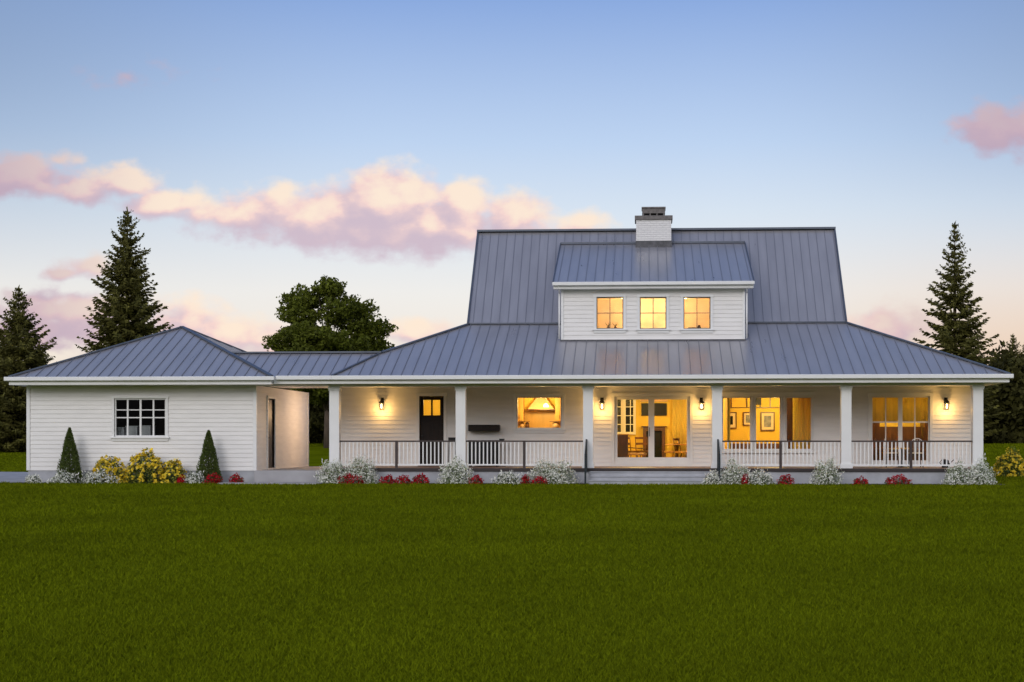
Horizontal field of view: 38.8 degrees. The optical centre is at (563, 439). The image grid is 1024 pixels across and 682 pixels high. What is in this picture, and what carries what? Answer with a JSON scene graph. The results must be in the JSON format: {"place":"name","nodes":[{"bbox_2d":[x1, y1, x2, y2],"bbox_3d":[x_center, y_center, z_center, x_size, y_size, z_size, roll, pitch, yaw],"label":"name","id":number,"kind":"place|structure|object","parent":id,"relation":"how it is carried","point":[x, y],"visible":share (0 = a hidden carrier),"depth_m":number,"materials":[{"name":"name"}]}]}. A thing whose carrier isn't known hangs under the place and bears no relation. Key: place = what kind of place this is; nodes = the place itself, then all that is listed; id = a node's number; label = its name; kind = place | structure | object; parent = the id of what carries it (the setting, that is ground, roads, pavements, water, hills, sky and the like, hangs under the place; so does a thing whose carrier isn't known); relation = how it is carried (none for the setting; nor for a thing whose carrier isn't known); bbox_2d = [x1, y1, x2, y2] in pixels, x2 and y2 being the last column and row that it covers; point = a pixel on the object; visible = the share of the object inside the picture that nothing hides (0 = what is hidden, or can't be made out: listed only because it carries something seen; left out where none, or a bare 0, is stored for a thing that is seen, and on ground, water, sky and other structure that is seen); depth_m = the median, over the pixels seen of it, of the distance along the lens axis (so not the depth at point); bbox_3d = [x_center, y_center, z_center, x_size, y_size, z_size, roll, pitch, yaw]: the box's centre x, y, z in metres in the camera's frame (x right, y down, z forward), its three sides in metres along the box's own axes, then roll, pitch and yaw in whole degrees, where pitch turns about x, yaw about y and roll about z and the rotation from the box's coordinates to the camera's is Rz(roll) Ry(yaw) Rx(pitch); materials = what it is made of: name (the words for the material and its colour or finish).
{"place":"outdoors","nodes":[
{"label":"outdoors","id":0,"kind":"place"},
{"bbox_2d":[0,472,27,482],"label":"driveway","id":1,"kind":"structure","parent":0,"point":[9,477],"depth_m":53.95,"materials":[{"name":"grey concrete"}]},
{"bbox_2d":[218,466,326,484],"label":"path","id":2,"kind":"structure","parent":0,"point":[297,475],"depth_m":45.91,"materials":[{"name":"grey concrete"}]},
{"bbox_2d":[448,437,455,458],"bbox_3d":[-3.692,0.398,48.281,0.283,0.966,0.283,0,0,3],"label":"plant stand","id":3,"kind":"object","parent":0,"point":[451,438],"visible":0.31,"depth_m":48.17,"materials":[{"name":"black metal"}]},
{"bbox_2d":[15,482,1004,484],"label":"flower bed ground","id":4,"kind":"structure","parent":0,"point":[587,483],"depth_m":44.19,"materials":[{"name":"soil"}]},
{"bbox_2d":[25,474,43,482],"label":"flowering shrub","id":5,"kind":"object","parent":4,"relation":"on","point":[31,478],"visible":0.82,"depth_m":45.56,"materials":[{"name":"white plant"}]},
{"bbox_2d":[46,469,78,483],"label":"flowering shrub","id":6,"kind":"object","parent":4,"relation":"on","point":[61,478],"visible":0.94,"depth_m":45.46,"materials":[{"name":"white plant"}]},
{"bbox_2d":[56,427,82,481],"bbox_3d":[-15.658,0.480,46.052,0.901,1.780,0.887,0,0,3],"label":"cone shrub","id":7,"kind":"object","parent":4,"relation":"on","point":[67,463],"visible":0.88,"depth_m":45.91,"materials":[{"name":"green plant"}]},
{"bbox_2d":[78,466,119,483],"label":"flowering shrub","id":8,"kind":"object","parent":4,"relation":"on","point":[95,475],"visible":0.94,"depth_m":45.35,"materials":[{"name":"white plant"}]},
{"bbox_2d":[91,455,126,483],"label":"rose bush","id":9,"kind":"object","parent":4,"relation":"on","point":[103,463],"visible":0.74,"depth_m":45.71,"materials":[{"name":"yellow plant"}]},
{"bbox_2d":[121,447,165,483],"bbox_3d":[-13.233,0.835,45.792,1.474,1.201,0.942,0,0,3],"label":"rose bush","id":10,"kind":"object","parent":4,"relation":"on","point":[133,474],"visible":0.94,"depth_m":45.60,"materials":[{"name":"yellow plant"}]},
{"bbox_2d":[160,458,186,483],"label":"rose bush","id":11,"kind":"object","parent":4,"relation":"on","point":[174,467],"visible":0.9,"depth_m":45.56,"materials":[{"name":"yellow plant"}]},
{"bbox_2d":[176,474,185,482],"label":"flower clump","id":12,"kind":"object","parent":4,"relation":"on","point":[180,479],"visible":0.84,"depth_m":45.27,"materials":[{"name":"red plant"}]},
{"bbox_2d":[184,470,204,483],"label":"flowering shrub","id":13,"kind":"object","parent":4,"relation":"on","point":[194,478],"visible":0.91,"depth_m":45.27,"materials":[{"name":"white plant"}]},
{"bbox_2d":[196,430,222,481],"bbox_3d":[-11.185,0.521,45.799,0.898,1.698,0.885,0,0,3],"label":"cone shrub","id":14,"kind":"object","parent":4,"relation":"on","point":[211,466],"visible":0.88,"depth_m":45.65,"materials":[{"name":"green plant"}]},
{"bbox_2d":[202,473,222,483],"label":"flower clump","id":15,"kind":"object","parent":4,"relation":"on","point":[214,476],"visible":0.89,"depth_m":45.22,"materials":[{"name":"red plant"}]},
{"bbox_2d":[229,472,244,481],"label":"flower clump","id":16,"kind":"object","parent":4,"relation":"on","point":[236,479],"visible":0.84,"depth_m":45.28,"materials":[{"name":"red plant"}]},
{"bbox_2d":[314,458,349,483],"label":"flowering shrub","id":17,"kind":"object","parent":4,"relation":"on","point":[331,476],"visible":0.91,"depth_m":45.24,"materials":[{"name":"white plant"}]},
{"bbox_2d":[337,473,363,483],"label":"flower clump","id":18,"kind":"object","parent":4,"relation":"on","point":[348,480],"visible":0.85,"depth_m":44.89,"materials":[{"name":"red plant"}]},
{"bbox_2d":[343,453,380,483],"bbox_3d":[-6.344,0.895,45.415,1.383,1.017,1.071,0,0,3],"label":"flowering shrub","id":19,"kind":"object","parent":4,"relation":"on","point":[365,474],"visible":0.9,"depth_m":45.31,"materials":[{"name":"white plant"}]},
{"bbox_2d":[379,474,395,483],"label":"flower clump","id":20,"kind":"object","parent":4,"relation":"on","point":[388,481],"visible":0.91,"depth_m":44.98,"materials":[{"name":"red plant"}]},
{"bbox_2d":[394,474,411,483],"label":"flower clump","id":21,"kind":"object","parent":4,"relation":"on","point":[402,480],"visible":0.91,"depth_m":44.93,"materials":[{"name":"red plant"}]},
{"bbox_2d":[412,472,429,483],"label":"flower clump","id":22,"kind":"object","parent":4,"relation":"on","point":[415,479],"visible":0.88,"depth_m":44.93,"materials":[{"name":"red plant"}]},
{"bbox_2d":[435,453,473,483],"bbox_3d":[-3.373,0.899,45.118,1.334,1.002,0.948,0,0,3],"label":"flowering shrub","id":23,"kind":"object","parent":4,"relation":"on","point":[456,477],"visible":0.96,"depth_m":44.97,"materials":[{"name":"white plant"}]},
{"bbox_2d":[468,474,483,483],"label":"flower clump","id":24,"kind":"object","parent":4,"relation":"on","point":[477,478],"visible":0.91,"depth_m":44.79,"materials":[{"name":"red plant"}]},
{"bbox_2d":[490,470,522,484],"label":"flowering shrub","id":25,"kind":"object","parent":4,"relation":"on","point":[505,478],"visible":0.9,"depth_m":44.64,"materials":[{"name":"white plant"}]},
{"bbox_2d":[520,474,529,483],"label":"flower clump","id":26,"kind":"object","parent":4,"relation":"on","point":[525,479],"visible":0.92,"depth_m":44.76,"materials":[{"name":"red plant"}]},
{"bbox_2d":[530,476,547,483],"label":"flower clump","id":27,"kind":"object","parent":4,"relation":"on","point":[538,480],"visible":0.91,"depth_m":44.59,"materials":[{"name":"red plant"}]},
{"bbox_2d":[520,456,580,483],"bbox_3d":[-0.366,0.953,44.990,1.932,0.906,1.060,0,0,3],"label":"flowering shrub","id":28,"kind":"object","parent":4,"relation":"on","point":[552,474],"visible":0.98,"depth_m":44.86,"materials":[{"name":"white plant"}]},
{"bbox_2d":[701,470,726,483],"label":"flowering shrub","id":29,"kind":"object","parent":4,"relation":"on","point":[715,479],"visible":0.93,"depth_m":44.24,"materials":[{"name":"white plant"}]},
{"bbox_2d":[720,457,749,483],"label":"flowering shrub","id":30,"kind":"object","parent":4,"relation":"on","point":[736,476],"visible":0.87,"depth_m":44.51,"materials":[{"name":"white plant"}]},
{"bbox_2d":[741,474,749,484],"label":"flower clump","id":31,"kind":"object","parent":4,"relation":"on","point":[744,478],"visible":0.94,"depth_m":44.21,"materials":[{"name":"red plant"}]},
{"bbox_2d":[743,468,775,484],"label":"flowering shrub","id":32,"kind":"object","parent":4,"relation":"on","point":[764,477],"visible":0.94,"depth_m":44.16,"materials":[{"name":"white plant"}]},
{"bbox_2d":[776,474,794,484],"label":"flower clump","id":33,"kind":"object","parent":4,"relation":"on","point":[785,480],"visible":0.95,"depth_m":44.31,"materials":[{"name":"red plant"}]},
{"bbox_2d":[809,454,844,483],"bbox_3d":[8.136,0.920,44.551,0.987,0.966,0.930,0,0,39],"label":"flowering shrub","id":34,"kind":"object","parent":4,"relation":"on","point":[828,475],"visible":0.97,"depth_m":44.40,"materials":[{"name":"white plant"}]},
{"bbox_2d":[852,475,868,484],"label":"flower clump","id":35,"kind":"object","parent":4,"relation":"on","point":[858,481],"visible":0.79,"depth_m":44.16,"materials":[{"name":"red plant"}]},
{"bbox_2d":[883,474,912,484],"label":"flower clump","id":36,"kind":"object","parent":4,"relation":"on","point":[901,479],"visible":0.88,"depth_m":44.08,"materials":[{"name":"red plant"}]},
{"bbox_2d":[941,457,975,484],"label":"flowering shrub","id":37,"kind":"object","parent":4,"relation":"on","point":[953,476],"visible":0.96,"depth_m":44.16,"materials":[{"name":"white plant"}]},
{"bbox_2d":[964,454,998,484],"bbox_3d":[12.752,0.891,44.378,1.012,1.020,0.948,0,0,3],"label":"flowering shrub","id":38,"kind":"object","parent":4,"relation":"on","point":[984,470],"visible":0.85,"depth_m":44.20,"materials":[{"name":"white plant"}]},
{"bbox_2d":[0,443,1023,681],"bbox_3d":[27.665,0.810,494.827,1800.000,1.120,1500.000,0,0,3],"label":"lawn","id":39,"kind":"structure","parent":0,"point":[318,454],"depth_m":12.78,"materials":[{"name":"green plant"}]},
{"bbox_2d":[0,285,56,452],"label":"spruce tree","id":40,"kind":"object","parent":39,"relation":"on","point":[20,351],"visible":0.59,"depth_m":92.73,"materials":[{"name":"green plant"}]},
{"bbox_2d":[31,340,48,368],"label":"spruce tree","id":41,"kind":"object","parent":39,"relation":"on","point":[39,342],"visible":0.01,"depth_m":101.76,"materials":[{"name":"green plant"}]},
{"bbox_2d":[75,207,173,352],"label":"spruce tree","id":42,"kind":"object","parent":39,"relation":"on","point":[128,308],"visible":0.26,"depth_m":90.57,"materials":[{"name":"green plant"}]},
{"bbox_2d":[4,326,308,481],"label":"garage","id":43,"kind":"structure","parent":39,"relation":"on","point":[183,389],"depth_m":46.51,"materials":[{"name":"white wood"}]},
{"bbox_2d":[117,427,125,434],"bbox_3d":[-14.328,0.228,47.073,0.354,1.284,0.530,0,0,3],"label":"storage box","id":44,"kind":"object","parent":43,"relation":"in","point":[121,430],"visible":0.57,"depth_m":46.82,"materials":[{"name":"grey plastic"}]},
{"bbox_2d":[125,426,139,434],"bbox_3d":[-13.914,0.207,47.050,0.396,1.326,0.530,0,0,3],"label":"storage box","id":45,"kind":"object","parent":43,"relation":"in","point":[134,430],"visible":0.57,"depth_m":46.80,"materials":[{"name":"grey plastic"}]},
{"bbox_2d":[110,396,169,440],"bbox_3d":[-13.540,-0.687,46.428,1.922,1.432,0.150,0,0,3],"label":"window","id":46,"kind":"structure","parent":43,"relation":"in","point":[127,437],"depth_m":46.44,"materials":[{"name":"white paint"}]},
{"bbox_2d":[139,425,155,434],"bbox_3d":[-13.472,0.200,47.025,0.381,1.340,0.530,0,0,3],"label":"storage box","id":47,"kind":"object","parent":43,"relation":"in","point":[147,429],"visible":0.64,"depth_m":46.78,"materials":[{"name":"grey cardboard"}]},
{"bbox_2d":[266,396,275,468],"bbox_3d":[-9.725,-0.253,48.088,0.155,2.407,1.060,0,0,3],"label":"door","id":48,"kind":"structure","parent":43,"relation":"in","point":[271,417],"depth_m":48.33,"materials":[{"name":"white paint"}]},
{"bbox_2d":[279,388,323,443],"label":"broadleaf tree","id":49,"kind":"object","parent":39,"relation":"on","point":[316,417],"visible":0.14,"depth_m":91.82,"materials":[{"name":"green plant"}]},
{"bbox_2d":[294,390,323,442],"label":"broadleaf tree","id":50,"kind":"object","parent":39,"relation":"on","point":[311,407],"visible":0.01,"depth_m":92.54,"materials":[{"name":"green plant"}]},
{"bbox_2d":[261,275,398,447],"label":"broadleaf tree","id":51,"kind":"object","parent":39,"relation":"on","point":[300,314],"visible":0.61,"depth_m":85.57,"materials":[{"name":"green plant"}]},
{"bbox_2d":[0,340,1023,451],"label":"trees","id":52,"kind":"object","parent":39,"relation":"on","point":[1010,397],"visible":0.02,"depth_m":92.36,"materials":[{"name":"green plant"}]},
{"bbox_2d":[232,207,1013,484],"bbox_3d":[1.754,-3.462,52.239,24.804,9.663,15.611,0,0,3],"label":"farmhouse","id":53,"kind":"object","parent":39,"relation":"on","point":[780,330],"visible":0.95,"depth_m":47.99,"materials":[{"name":"grey metal"}]},
{"bbox_2d":[419,396,443,465],"bbox_3d":[-4.429,-0.310,48.849,0.824,2.339,0.149,0,0,3],"label":"door","id":54,"kind":"structure","parent":53,"relation":"in","point":[431,427],"depth_m":48.87,"materials":[{"name":"black paint"}]},
{"bbox_2d":[468,425,499,430],"bbox_3d":[-2.642,-0.401,48.522,1.039,0.210,0.398,0,0,3],"label":"wall shelf","id":55,"kind":"object","parent":53,"relation":"attached to","point":[483,427],"depth_m":48.32,"materials":[{"name":"black paint"}]},
{"bbox_2d":[469,439,503,466],"bbox_3d":[-2.562,0.418,48.143,1.187,0.921,0.570,0,0,3],"label":"grill cabinet","id":56,"kind":"object","parent":53,"relation":"on","point":[481,452],"visible":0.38,"depth_m":47.91,"materials":[{"name":"black metal"}]},
{"bbox_2d":[518,398,524,420],"bbox_3d":[-1.550,-1.184,51.667,0.305,1.033,0.580,0,0,3],"label":"wall cupboard","id":57,"kind":"object","parent":53,"relation":"attached to","point":[521,409],"depth_m":51.40,"materials":[{"name":"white wood"}]},
{"bbox_2d":[519,398,522,420],"bbox_3d":[-1.489,-1.184,51.393,0.132,0.993,0.039,0,0,3],"label":"cupboard door","id":58,"kind":"structure","parent":57,"relation":"in","point":[520,399],"depth_m":51.39,"materials":[{"name":"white wood"}]},
{"bbox_2d":[512,394,565,432],"bbox_3d":[-0.809,-0.892,48.621,1.814,1.313,0.150,0,0,3],"label":"window","id":59,"kind":"structure","parent":53,"relation":"in","point":[516,430],"depth_m":48.61,"materials":[{"name":"white paint"}]},
{"bbox_2d":[518,409,560,427],"bbox_3d":[-0.855,-0.107,51.558,1.948,1.973,0.720,0,0,3],"label":"kitchen counter","id":60,"kind":"object","parent":53,"relation":"on","point":[539,418],"visible":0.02,"depth_m":51.88,"materials":[{"name":"brown wood"}]},
{"bbox_2d":[527,398,554,409],"bbox_3d":[-0.776,-1.291,51.599,0.973,0.456,0.610,0,0,3],"label":"range hood","id":61,"kind":"object","parent":53,"relation":"attached to","point":[537,403],"visible":0.75,"depth_m":51.41,"materials":[{"name":"beige metal"}]},
{"bbox_2d":[555,398,560,420],"bbox_3d":[-0.091,-1.184,51.586,0.365,1.033,0.580,0,0,3],"label":"wall cupboard","id":62,"kind":"object","parent":53,"relation":"attached to","point":[557,409],"depth_m":51.32,"materials":[{"name":"brown wood"}]},
{"bbox_2d":[555,398,559,420],"bbox_3d":[-0.197,-1.184,51.321,0.162,0.993,0.039,0,0,3],"label":"cupboard door","id":63,"kind":"structure","parent":62,"relation":"in","point":[557,400],"depth_m":51.33,"materials":[{"name":"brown wood"}]},
{"bbox_2d":[598,298,621,327],"bbox_3d":[1.562,-4.200,48.270,0.848,1.018,0.004,0,0,3],"label":"window blind","id":64,"kind":"object","parent":53,"relation":"attached to","point":[610,310],"depth_m":48.27,"materials":[{"name":"beige fabric"}]},
{"bbox_2d":[617,434,628,456],"bbox_3d":[1.933,0.338,49.394,0.592,1.083,0.490,0,0,3],"label":"sideboard","id":65,"kind":"object","parent":53,"relation":"on","point":[622,445],"visible":0.4,"depth_m":49.15,"materials":[{"name":"brown wood"}]},
{"bbox_2d":[617,400,635,434],"bbox_3d":[2.297,-0.901,53.687,0.819,1.396,0.128,0,0,3],"label":"window","id":66,"kind":"structure","parent":53,"relation":"in","point":[626,409],"depth_m":53.71,"materials":[{"name":"white paint"}]},
{"bbox_2d":[628,437,637,456],"bbox_3d":[2.327,0.380,51.910,0.500,1.005,0.594,0,0,33],"label":"chair","id":67,"kind":"object","parent":53,"relation":"on","point":[630,451],"visible":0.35,"depth_m":51.62,"materials":[{"name":"brown wood"}]},
{"bbox_2d":[611,393,693,465],"bbox_3d":[2.968,-0.336,48.426,2.755,2.432,0.117,0,0,3],"label":"sliding door","id":68,"kind":"structure","parent":53,"relation":"in","point":[650,460],"depth_m":48.44,"materials":[{"name":"white paint"}]},
{"bbox_2d":[641,298,664,327],"bbox_3d":[2.986,-4.193,48.191,0.837,1.016,0.004,0,0,3],"label":"window blind","id":69,"kind":"object","parent":53,"relation":"attached to","point":[647,312],"depth_m":48.19,"materials":[{"name":"beige fabric"}]},
{"bbox_2d":[641,426,666,456],"bbox_3d":[3.356,0.184,53.561,0.940,1.392,0.250,0,0,3],"label":"fireplace","id":70,"kind":"object","parent":53,"relation":"on","point":[659,440],"visible":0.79,"depth_m":53.62,"materials":[{"name":"brown wood"}]},
{"bbox_2d":[641,403,666,415],"bbox_3d":[3.361,-1.129,53.643,0.946,0.458,0.086,0,0,3],"label":"television","id":71,"kind":"object","parent":53,"relation":"attached to","point":[660,409],"visible":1,"depth_m":53.59,"materials":[{"name":"black metal"}]},
{"bbox_2d":[641,400,666,401],"bbox_3d":[3.357,-1.469,53.581,0.977,0.126,0.210,0,0,3],"label":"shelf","id":72,"kind":"object","parent":53,"relation":"attached to","point":[654,400],"visible":0.56,"depth_m":53.47,"materials":[{"name":"beige wood"}]},
{"bbox_2d":[672,399,686,456],"bbox_3d":[4.394,-0.417,53.391,0.753,2.554,0.050,0,0,3],"label":"curtain","id":73,"kind":"object","parent":53,"relation":"hanging from","point":[679,418],"visible":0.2,"depth_m":53.39,"materials":[{"name":"yellow fabric"}]},
{"bbox_2d":[673,438,686,456],"bbox_3d":[4.178,0.405,50.870,0.544,0.955,0.450,0,0,33],"label":"chair","id":74,"kind":"object","parent":53,"relation":"on","point":[677,439],"visible":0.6,"depth_m":50.82,"materials":[{"name":"brown wood"}]},
{"bbox_2d":[684,298,708,327],"bbox_3d":[4.425,-4.186,48.110,0.845,1.014,0.004,0,0,3],"label":"window","id":75,"kind":"structure","parent":53,"relation":"attached to","point":[696,310],"depth_m":48.11,"materials":[{"name":"yellow glass"}]},
{"bbox_2d":[699,398,703,409],"bbox_3d":[4.594,-1.200,48.193,0.200,0.420,0.242,0,0,3],"label":"wall lantern","id":76,"kind":"object","parent":53,"relation":"attached to","point":[702,404],"depth_m":48.12,"materials":[{"name":"black metal"}]},
{"bbox_2d":[730,412,736,428],"bbox_3d":[5.924,-0.703,51.908,0.566,0.599,0.045,0,0,3],"label":"framed picture","id":77,"kind":"object","parent":53,"relation":"attached to","point":[733,420],"visible":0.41,"depth_m":51.89,"materials":[{"name":"beige"}]},
{"bbox_2d":[722,395,752,450],"bbox_3d":[5.770,-0.553,48.270,1.074,1.848,0.117,0,0,3],"label":"window","id":78,"kind":"structure","parent":53,"relation":"in","point":[750,397],"depth_m":48.26,"materials":[{"name":"clear glass"}]},
{"bbox_2d":[743,412,749,425],"bbox_3d":[6.622,-0.755,51.869,0.384,0.492,0.045,0,0,3],"label":"framed picture","id":79,"kind":"object","parent":53,"relation":"attached to","point":[746,418],"visible":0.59,"depth_m":51.86,"materials":[{"name":"beige"}]},
{"bbox_2d":[730,398,779,407],"bbox_3d":[6.729,-1.438,51.878,2.459,0.592,0.045,0,0,3],"label":"picture rail","id":80,"kind":"object","parent":53,"relation":"attached to","point":[756,407],"visible":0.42,"depth_m":51.86,"materials":[{"name":"yellow wood"}]},
{"bbox_2d":[760,412,774,430],"bbox_3d":[7.303,-0.663,51.831,0.504,0.675,0.045,0,0,3],"label":"framed picture","id":81,"kind":"object","parent":53,"relation":"attached to","point":[767,421],"visible":1,"depth_m":51.82,"materials":[{"name":"beige"}]},
{"bbox_2d":[753,396,781,450],"bbox_3d":[6.805,-0.553,48.212,0.973,1.846,0.117,0,0,3],"label":"window","id":82,"kind":"structure","parent":53,"relation":"in","point":[755,397],"depth_m":48.20,"materials":[{"name":"white paint"}]},
{"bbox_2d":[787,398,792,448],"bbox_3d":[7.689,-0.417,49.498,0.303,2.594,0.500,0,0,3],"label":"bookcase","id":83,"kind":"object","parent":53,"relation":"on","point":[789,419],"visible":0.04,"depth_m":49.25,"materials":[{"name":"brown wood"}]},
{"bbox_2d":[784,395,813,450],"bbox_3d":[7.823,-0.552,48.155,0.985,1.844,0.117,0,0,3],"label":"window","id":84,"kind":"structure","parent":53,"relation":"in","point":[811,397],"depth_m":48.15,"materials":[{"name":"white paint"}]},
{"bbox_2d":[793,398,810,448],"bbox_3d":[8.040,-0.437,48.480,0.738,2.534,0.050,0,0,3],"label":"curtain","id":85,"kind":"object","parent":53,"relation":"hanging from","point":[801,419],"visible":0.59,"depth_m":48.48,"materials":[{"name":"yellow fabric"}]},
{"bbox_2d":[872,423,879,459],"bbox_3d":[10.958,0.030,50.968,0.208,1.700,0.800,0,0,3],"label":"wardrobe","id":86,"kind":"object","parent":53,"relation":"on","point":[875,431],"visible":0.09,"depth_m":50.57,"materials":[{"name":"brown wood"}]},
{"bbox_2d":[872,398,897,420],"bbox_3d":[10.755,-1.143,48.358,1.015,1.121,0.034,0,0,3],"label":"curtain","id":87,"kind":"object","parent":53,"relation":"hanging from","point":[878,409],"visible":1,"depth_m":48.36,"materials":[{"name":"yellow fabric"}]},
{"bbox_2d":[885,442,898,466],"bbox_3d":[10.647,0.410,46.982,0.463,0.943,0.423,0,0,13],"label":"porch chair","id":88,"kind":"object","parent":53,"relation":"on","point":[890,453],"visible":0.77,"depth_m":46.80,"materials":[{"name":"white wood"}]},
{"bbox_2d":[868,393,933,463],"bbox_3d":[11.150,-0.365,47.969,2.153,2.369,0.117,0,0,3],"label":"french door","id":89,"kind":"structure","parent":53,"relation":"in","point":[870,395],"depth_m":47.97,"materials":[{"name":"white paint"}]},
{"bbox_2d":[877,427,925,459],"bbox_3d":[11.708,0.205,50.014,1.624,1.350,1.980,0,0,3],"label":"bed","id":90,"kind":"object","parent":53,"relation":"on","point":[892,433],"visible":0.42,"depth_m":50.91,"materials":[{"name":"brown wood"}]},
{"bbox_2d":[902,398,927,420],"bbox_3d":[11.765,-1.143,48.301,1.012,1.122,0.034,0,0,3],"label":"curtain","id":91,"kind":"object","parent":53,"relation":"hanging from","point":[921,409],"visible":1,"depth_m":48.30,"materials":[{"name":"yellow fabric"}]},
{"bbox_2d":[920,423,927,448],"bbox_3d":[12.806,0.030,50.864,0.414,1.700,0.800,0,0,3],"label":"wardrobe","id":92,"kind":"object","parent":53,"relation":"on","point":[924,426],"visible":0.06,"depth_m":50.50,"materials":[{"name":"brown wood"}]},
{"bbox_2d":[944,398,949,409],"bbox_3d":[12.616,-1.190,47.744,0.200,0.420,0.242,0,0,3],"label":"wall lantern","id":93,"kind":"object","parent":53,"relation":"attached to","point":[946,401],"depth_m":47.70,"materials":[{"name":"black metal"}]},
{"bbox_3d":[3.009,0.870,51.162,1.321,0.012,2.500,0,0,3],"label":"rug","id":94,"kind":"object","parent":53,"relation":"on","visible":0},
{"bbox_2d":[628,447,646,456],"bbox_3d":[2.485,0.370,50.632,0.754,1.025,0.692,0,0,-7],"label":"armchair","id":95,"kind":"object","parent":94,"relation":"on","point":[642,454],"visible":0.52,"depth_m":50.31,"materials":[{"name":"brown wood"}]},
{"bbox_2d":[635,437,647,456],"bbox_3d":[2.899,0.380,52.164,0.500,1.005,0.594,0,0,-17],"label":"chair","id":96,"kind":"object","parent":94,"relation":"on","point":[641,444],"visible":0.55,"depth_m":52.38,"materials":[{"name":"brown wood"}]},
{"bbox_2d":[664,438,679,456],"bbox_3d":[3.832,0.405,51.066,0.544,0.955,0.450,0,0,3],"label":"chair","id":97,"kind":"object","parent":94,"relation":"on","point":[665,452],"visible":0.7,"depth_m":50.85,"materials":[{"name":"brown wood"}]},
{"bbox_2d":[912,221,1010,439],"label":"spruce tree","id":98,"kind":"object","parent":39,"relation":"on","point":[955,336],"visible":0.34,"depth_m":89.94,"materials":[{"name":"green plant"}]},
{"bbox_2d":[993,447,1023,476],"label":"flowering shrub","id":99,"kind":"object","parent":39,"relation":"on","point":[1007,467],"visible":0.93,"depth_m":53.59,"materials":[{"name":"yellow plant"}]},
{"bbox_2d":[1003,334,1023,368],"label":"spruce tree","id":100,"kind":"object","parent":39,"relation":"on","point":[1012,345],"visible":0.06,"depth_m":99.83,"materials":[{"name":"green plant"}]},
{"bbox_2d":[0,0,1023,364],"label":"sky","id":101,"kind":"structure","parent":0,"point":[258,150],"materials":[{"name":"blue"}]},
{"bbox_2d":[730,443,778,448],"bbox_3d":[6.694,0.501,51.632,2.083,0.759,0.350,0,0,3],"label":"cabinet","id":102,"kind":"object","parent":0,"point":[757,445],"depth_m":51.45,"materials":[{"name":"white wood"}]},
{"bbox_2d":[939,459,953,467],"bbox_3d":[12.213,0.741,46.206,0.450,0.279,0.237,0,0,-19],"label":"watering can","id":103,"kind":"object","parent":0,"point":[944,461],"visible":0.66,"depth_m":46.11,"materials":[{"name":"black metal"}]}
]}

